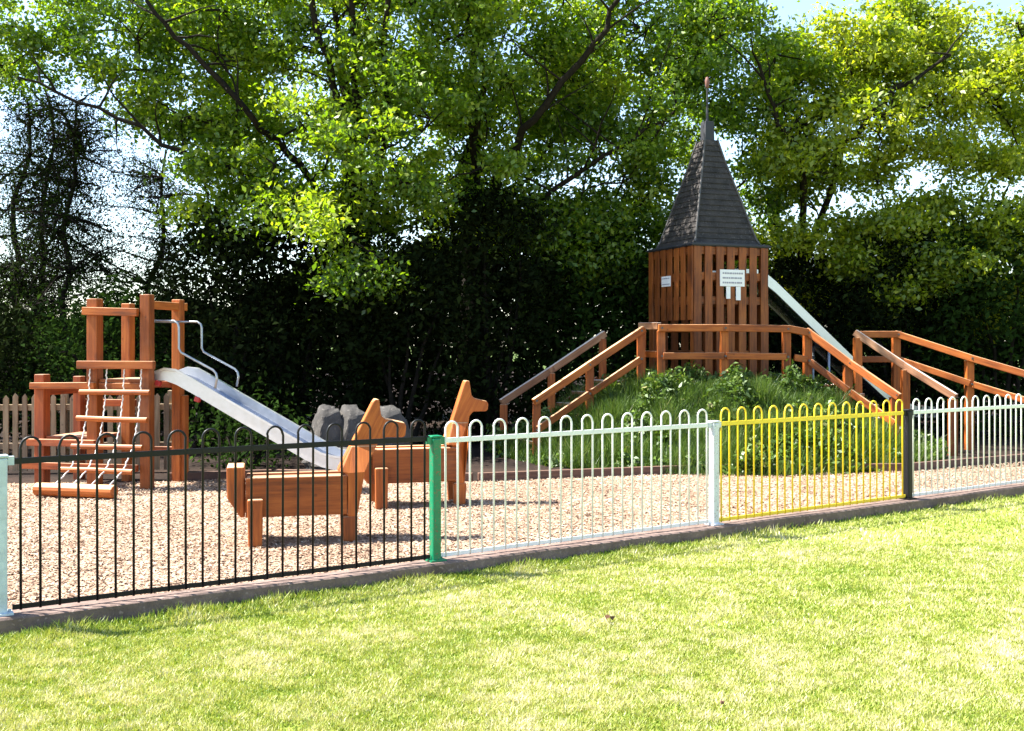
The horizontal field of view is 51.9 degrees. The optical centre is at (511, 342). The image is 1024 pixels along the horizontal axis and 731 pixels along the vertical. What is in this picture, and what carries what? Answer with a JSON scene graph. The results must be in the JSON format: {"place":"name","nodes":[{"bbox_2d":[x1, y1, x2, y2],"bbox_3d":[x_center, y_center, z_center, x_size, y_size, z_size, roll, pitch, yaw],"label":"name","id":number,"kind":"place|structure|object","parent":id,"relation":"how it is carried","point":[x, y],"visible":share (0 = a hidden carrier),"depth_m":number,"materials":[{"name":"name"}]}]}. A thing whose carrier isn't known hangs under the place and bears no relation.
{"place":"outdoors","nodes":[
{"label":"outdoors","id":0,"kind":"place"},
{"bbox_2d":[0,371,1023,483],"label":"soil","id":1,"kind":"structure","parent":0,"point":[160,475],"depth_m":14.55,"materials":[{"name":"soil"}]},
{"bbox_2d":[0,270,71,454],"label":"evergreen bush","id":2,"kind":"object","parent":1,"relation":"on","point":[11,347],"visible":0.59,"depth_m":15.04,"materials":[{"name":"green plant"}]},
{"bbox_2d":[0,82,137,424],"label":"thin tree","id":3,"kind":"object","parent":1,"relation":"on","point":[7,265],"visible":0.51,"depth_m":19.56,"materials":[{"name":"green plant"}]},
{"bbox_2d":[0,45,146,421],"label":"thin tree","id":4,"kind":"object","parent":1,"relation":"on","point":[46,98],"visible":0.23,"depth_m":19.92,"materials":[{"name":"green plant"}]},
{"bbox_2d":[0,390,171,472],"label":"picket fence","id":5,"kind":"object","parent":1,"relation":"on","point":[64,406],"visible":0.3,"depth_m":12.82,"materials":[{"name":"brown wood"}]},
{"bbox_2d":[0,72,208,423],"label":"thin tree","id":6,"kind":"object","parent":1,"relation":"on","point":[75,140],"visible":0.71,"depth_m":18.96,"materials":[{"name":"green plant"}]},
{"bbox_2d":[0,255,211,454],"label":"evergreen bush","id":7,"kind":"object","parent":1,"relation":"on","point":[74,348],"visible":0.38,"depth_m":15.29,"materials":[{"name":"green plant"}]},
{"bbox_2d":[0,0,239,113],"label":"oak tree","id":8,"kind":"object","parent":1,"relation":"on","point":[7,71],"visible":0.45,"depth_m":18.11,"materials":[{"name":"green plant"}]},
{"bbox_2d":[23,128,251,423],"bbox_3d":[-7.239,-1.177,20.753,4.331,6.824,3.861,0,0,-21],"label":"thin tree","id":9,"kind":"object","parent":1,"relation":"on","point":[157,181],"visible":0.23,"depth_m":20.36,"materials":[{"name":"green plant"}]},
{"bbox_2d":[102,199,327,454],"bbox_3d":[-4.380,-0.244,15.808,3.371,3.915,2.831,0,0,0],"label":"evergreen bush","id":10,"kind":"object","parent":1,"relation":"on","point":[225,327],"visible":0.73,"depth_m":15.55,"materials":[{"name":"green plant"}]},
{"bbox_2d":[162,371,311,469],"bbox_3d":[-3.501,1.036,13.687,2.272,1.375,1.780,0,0,0],"label":"green bush","id":11,"kind":"object","parent":1,"relation":"on","point":[257,457],"visible":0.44,"depth_m":13.53,"materials":[{"name":"green plant"}]},
{"bbox_2d":[180,189,435,446],"bbox_3d":[-3.189,-0.347,16.441,4.002,4.131,2.746,0,0,0],"label":"yew tree","id":12,"kind":"object","parent":1,"relation":"on","point":[304,276],"visible":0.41,"depth_m":16.10,"materials":[{"name":"green plant"}]},
{"bbox_2d":[301,447,347,469],"bbox_3d":[-2.098,1.456,12.506,0.833,0.406,0.439,0,0,0],"label":"boulder","id":13,"kind":"object","parent":1,"relation":"on","point":[307,464],"visible":0.04,"depth_m":12.47,"materials":[{"name":"grey stone"}]},
{"bbox_2d":[311,404,341,446],"bbox_3d":[-2.257,1.148,12.787,0.416,0.794,0.451,0,0,0],"label":"boulder","id":14,"kind":"object","parent":1,"relation":"on","point":[326,416],"visible":0.46,"depth_m":12.71,"materials":[{"name":"grey stone"}]},
{"bbox_2d":[0,0,653,405],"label":"oak tree","id":15,"kind":"object","parent":1,"relation":"on","point":[216,138],"visible":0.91,"depth_m":16.20,"materials":[{"name":"green plant"}]},
{"bbox_2d":[339,405,364,446],"bbox_3d":[-1.966,1.170,12.889,0.485,0.813,0.459,0,0,0],"label":"boulder","id":16,"kind":"object","parent":1,"relation":"on","point":[352,416],"visible":0.33,"depth_m":12.78,"materials":[{"name":"grey stone"}]},
{"bbox_2d":[263,213,514,444],"bbox_3d":[-1.893,-0.140,16.043,3.904,3.719,2.833,0,0,0],"label":"evergreen bush","id":17,"kind":"object","parent":1,"relation":"on","point":[347,343],"visible":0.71,"depth_m":15.73,"materials":[{"name":"green plant"}]},
{"bbox_2d":[377,405,409,445],"bbox_3d":[-1.545,1.249,13.107,0.582,0.955,0.454,0,0,0],"label":"boulder","id":18,"kind":"object","parent":1,"relation":"on","point":[393,412],"visible":0.23,"depth_m":13.04,"materials":[{"name":"grey stone"}]},
{"bbox_2d":[381,169,611,443],"bbox_3d":[-0.293,-0.544,16.758,3.780,4.516,3.086,0,0,0],"label":"yew tree","id":19,"kind":"object","parent":1,"relation":"on","point":[472,225],"visible":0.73,"depth_m":16.52,"materials":[{"name":"green plant"}]},
{"bbox_2d":[0,232,1023,418],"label":"hedge","id":20,"kind":"object","parent":1,"relation":"on","point":[429,357],"visible":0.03,"depth_m":21.88,"materials":[{"name":"green plant"}]},
{"bbox_2d":[497,192,689,425],"bbox_3d":[1.380,-0.398,17.642,3.439,4.234,2.733,0,0,0],"label":"green bush","id":21,"kind":"object","parent":1,"relation":"on","point":[615,361],"visible":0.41,"depth_m":17.15,"materials":[{"name":"green plant"}]},
{"bbox_2d":[324,0,868,425],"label":"oak tree","id":22,"kind":"object","parent":1,"relation":"on","point":[640,145],"visible":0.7,"depth_m":17.57,"materials":[{"name":"green plant"}]},
{"bbox_2d":[589,241,779,374],"bbox_3d":[3.045,-0.144,18.542,3.570,3.727,2.690,0,0,0],"label":"green bush","id":23,"kind":"object","parent":1,"relation":"on","point":[641,321],"visible":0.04,"depth_m":18.39,"materials":[{"name":"green plant"}]},
{"bbox_2d":[726,242,894,411],"bbox_3d":[5.140,-0.070,18.844,3.880,3.576,2.652,0,0,0],"label":"evergreen bush","id":24,"kind":"object","parent":1,"relation":"on","point":[789,268],"visible":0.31,"depth_m":18.46,"materials":[{"name":"green plant"}]},
{"bbox_2d":[715,0,1023,372],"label":"oak tree","id":25,"kind":"object","parent":1,"relation":"on","point":[922,57],"visible":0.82,"depth_m":17.83,"materials":[{"name":"green plant"}]},
{"bbox_2d":[791,213,1023,432],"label":"evergreen bush","id":26,"kind":"object","parent":1,"relation":"on","point":[868,302],"visible":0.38,"depth_m":17.73,"materials":[{"name":"green plant"}]},
{"bbox_2d":[860,330,1023,449],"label":"ramp railing","id":27,"kind":"object","parent":1,"relation":"on","point":[966,381],"visible":0.66,"depth_m":15.63,"materials":[{"name":"wood"}]},
{"bbox_2d":[894,191,1023,439],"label":"green bush","id":28,"kind":"object","parent":1,"relation":"on","point":[966,301],"visible":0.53,"depth_m":17.39,"materials":[{"name":"green plant"}]},
{"bbox_2d":[0,0,1023,346],"label":"sky","id":29,"kind":"structure","parent":0,"point":[790,7],"materials":[{"name":"white"}]},
{"bbox_2d":[0,493,1023,730],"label":"lawn","id":30,"kind":"structure","parent":0,"point":[728,563],"depth_m":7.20,"materials":[{"name":"green plant"}]},
{"bbox_2d":[605,614,614,619],"bbox_3d":[0.574,1.607,6.149,0.063,0.022,0.032,12,12,-22],"label":"fallen leaf","id":31,"kind":"object","parent":30,"relation":"on","point":[608,616],"visible":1,"depth_m":6.15,"materials":[{"name":"brown plant"}]},
{"bbox_2d":[8,462,1023,606],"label":"bark surface","id":32,"kind":"object","parent":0,"point":[373,548],"visible":0.27,"depth_m":9.39,"materials":[{"name":"brown wood"}]},
{"bbox_2d":[22,294,345,498],"bbox_3d":[-3.534,0.615,11.232,3.788,2.270,1.622,0,0,13],"label":"climbing frame","id":33,"kind":"object","parent":32,"relation":"on","point":[178,378],"visible":0.81,"depth_m":11.44,"materials":[{"name":"wood"}]},
{"bbox_2d":[226,399,405,547],"bbox_3d":[-1.558,1.018,8.442,1.408,1.124,0.488,0,0,-13],"label":"timber horse","id":34,"kind":"object","parent":32,"relation":"on","point":[374,419],"visible":0.87,"depth_m":8.28},
{"bbox_2d":[364,380,487,509],"bbox_3d":[-0.885,0.977,10.304,1.313,1.207,0.507,0,0,-15],"label":"timber horse","id":35,"kind":"object","parent":32,"relation":"on","point":[467,403],"visible":0.61,"depth_m":10.20},
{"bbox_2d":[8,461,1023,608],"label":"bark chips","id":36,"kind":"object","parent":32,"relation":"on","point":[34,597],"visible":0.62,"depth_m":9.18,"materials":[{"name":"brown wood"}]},
{"bbox_2d":[317,347,1019,370],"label":"ground","id":37,"kind":"structure","parent":0,"point":[513,358],"depth_m":115.15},
{"bbox_2d":[170,469,271,481],"bbox_3d":[-3.365,1.590,12.125,1.159,0.220,0.060,0,0,-17],"label":"edging board","id":38,"kind":"object","parent":37,"relation":"on","point":[208,475],"visible":0.2,"depth_m":12.07,"materials":[{"name":"brown wood"}]},
{"bbox_2d":[276,469,472,481],"bbox_3d":[-1.598,1.590,12.125,2.331,0.220,0.060,0,0,8],"label":"edging board","id":39,"kind":"object","parent":37,"relation":"on","point":[295,470],"visible":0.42,"depth_m":12.21,"materials":[{"name":"brown wood"}]},
{"bbox_2d":[0,482,1023,635],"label":"kerb","id":40,"kind":"structure","parent":37,"relation":"on","point":[127,607],"depth_m":7.44,"materials":[{"name":"concrete"}]},
{"bbox_2d":[0,454,13,616],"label":"railing post","id":41,"kind":"object","parent":40,"relation":"on","point":[6,460],"visible":0.95,"depth_m":5.97,"materials":[{"name":"white metal"}]},
{"bbox_2d":[12,419,429,609],"bbox_3d":[-1.721,1.036,6.737,2.694,0.997,0.015,0,0,-32],"label":"bow top railing","id":42,"kind":"object","parent":40,"relation":"on","point":[151,453],"visible":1,"depth_m":6.61,"materials":[{"name":"black metal"}]},
{"bbox_2d":[425,435,446,562],"bbox_3d":[-0.546,1.115,7.474,0.140,0.911,0.115,0,0,-33],"label":"railing post","id":43,"kind":"object","parent":40,"relation":"on","point":[434,442],"visible":0.96,"depth_m":7.45,"materials":[{"name":"green metal"}]},
{"bbox_2d":[441,409,710,556],"bbox_3d":[0.588,1.047,8.216,2.629,0.976,0.015,0,0,-33],"label":"bow top railing","id":44,"kind":"object","parent":40,"relation":"on","point":[550,434],"visible":1,"depth_m":8.13,"materials":[{"name":"white metal"}]},
{"bbox_2d":[706,420,723,525],"bbox_3d":[1.721,1.117,8.957,0.140,0.906,0.115,0,0,-33],"label":"railing post","id":45,"kind":"object","parent":40,"relation":"on","point":[714,426],"visible":0.96,"depth_m":8.93,"materials":[{"name":"silver metal"}]},
{"bbox_2d":[719,399,905,521],"bbox_3d":[2.822,1.045,9.688,2.564,0.979,0.015,0,0,-34],"label":"bow top railing","id":46,"kind":"object","parent":45,"relation":"attached to","point":[776,420],"visible":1,"depth_m":9.63,"materials":[{"name":"yellow metal"}]},
{"bbox_2d":[899,409,916,499],"bbox_3d":[3.923,1.115,10.420,0.140,0.911,0.115,0,0,-33],"label":"railing post","id":47,"kind":"object","parent":40,"relation":"on","point":[907,452],"visible":0.94,"depth_m":10.39,"materials":[{"name":"black metal"}]},
{"bbox_2d":[912,394,1023,496],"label":"bow top railing","id":48,"kind":"object","parent":47,"relation":"attached to","point":[972,409],"visible":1,"depth_m":11.01,"materials":[{"name":"white metal"}]},
{"bbox_2d":[477,465,691,481],"bbox_3d":[0.901,1.590,12.350,2.692,0.220,0.060,0,0,-17],"label":"edging board","id":49,"kind":"object","parent":37,"relation":"on","point":[533,475],"visible":0.48,"depth_m":12.27,"materials":[{"name":"brown wood"}]},
{"bbox_2d":[700,463,901,471],"bbox_3d":[3.520,1.590,12.825,2.550,0.220,0.060,0,0,-3],"label":"edging board","id":50,"kind":"object","parent":37,"relation":"on","point":[886,465],"visible":0.13,"depth_m":12.86,"materials":[{"name":"brown wood"}]},
{"bbox_2d":[914,454,1023,470],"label":"edging board","id":51,"kind":"object","parent":37,"relation":"on","point":[940,464],"visible":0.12,"depth_m":13.38,"materials":[{"name":"brown wood"}]},
{"bbox_2d":[487,362,953,476],"bbox_3d":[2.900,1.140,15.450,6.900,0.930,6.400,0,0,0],"label":"grass mound","id":52,"kind":"object","parent":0,"point":[695,415],"depth_m":13.72,"materials":[{"name":"green plant"}]},
{"bbox_2d":[510,377,627,444],"bbox_3d":[0.807,1.085,15.225,1.705,1.146,0.806,0,0,-27],"label":"stair","id":53,"kind":"object","parent":52,"relation":"on","point":[595,378],"visible":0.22,"depth_m":15.48,"materials":[{"name":"brown wood"}]},
{"bbox_2d":[499,331,606,434],"bbox_3d":[0.625,0.774,15.524,1.807,1.905,0.143,0,0,-27],"label":"stair railing","id":54,"kind":"object","parent":53,"relation":"attached to","point":[548,373],"visible":0.69,"depth_m":15.45,"materials":[{"name":"brown wood"}]},
{"bbox_2d":[532,326,645,453],"bbox_3d":[1.083,0.714,14.658,1.856,1.898,0.214,0,0,-26],"label":"stair railing","id":55,"kind":"object","parent":52,"relation":"on","point":[638,362],"visible":0.77,"depth_m":14.63,"materials":[{"name":"wood"}]},
{"bbox_2d":[638,322,660,367],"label":"deck railing","id":56,"kind":"object","parent":52,"relation":"on","point":[651,325],"visible":0.38,"depth_m":15.06,"materials":[{"name":"brown wood"}]},
{"bbox_2d":[484,358,950,475],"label":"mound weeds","id":57,"kind":"object","parent":52,"relation":"on","point":[734,376],"visible":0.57,"depth_m":13.82,"materials":[{"name":"green plant"}]},
{"bbox_2d":[657,324,791,379],"bbox_3d":[3.004,0.298,14.866,1.913,1.112,0.183,0,0,-3],"label":"deck railing","id":58,"kind":"object","parent":52,"relation":"on","point":[724,355],"visible":0.85,"depth_m":14.80,"materials":[{"name":"wood"}]},
{"bbox_2d":[646,77,935,417],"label":"play tower","id":59,"kind":"structure","parent":52,"relation":"on","point":[708,231],"depth_m":16.00,"materials":[{"name":"brown wood"}]},
{"bbox_2d":[662,276,670,286],"bbox_3d":[2.368,-0.940,16.161,0.015,0.160,0.270,0,0,-21],"label":"notice","id":60,"kind":"object","parent":59,"relation":"attached to","point":[666,281],"visible":1,"depth_m":16.14,"materials":[{"name":"white plastic"}]},
{"bbox_2d":[720,269,744,299],"bbox_3d":[3.292,-0.863,15.705,0.430,0.455,0.015,0,0,-22],"label":"notice board","id":61,"kind":"object","parent":59,"relation":"attached to","point":[736,278],"visible":1,"depth_m":15.70,"materials":[{"name":"white plastic"}]},
{"bbox_2d":[803,328,901,437],"bbox_3d":[4.736,0.667,14.671,1.416,1.756,0.238,0,0,38],"label":"stair railing","id":62,"kind":"object","parent":52,"relation":"on","point":[850,366],"visible":0.74,"depth_m":14.70,"materials":[{"name":"wood"}]},
{"bbox_2d":[789,326,811,362],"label":"deck railing","id":63,"kind":"object","parent":62,"relation":"attached to","point":[804,332],"visible":1,"depth_m":14.91,"materials":[{"name":"brown wood"}]},
{"bbox_2d":[824,384,899,431],"bbox_3d":[5.180,1.112,15.225,1.393,1.084,0.868,0,0,34],"label":"stair","id":64,"kind":"object","parent":52,"relation":"on","point":[862,394],"visible":0.08,"depth_m":15.17,"materials":[{"name":"brown wood"}]},
{"bbox_2d":[853,330,957,455],"bbox_3d":[5.702,0.782,15.274,1.526,1.946,0.212,0,0,41],"label":"stair railing","id":65,"kind":"object","parent":64,"relation":"attached to","point":[907,368],"visible":0.69,"depth_m":15.24,"materials":[{"name":"brown wood"}]}
]}

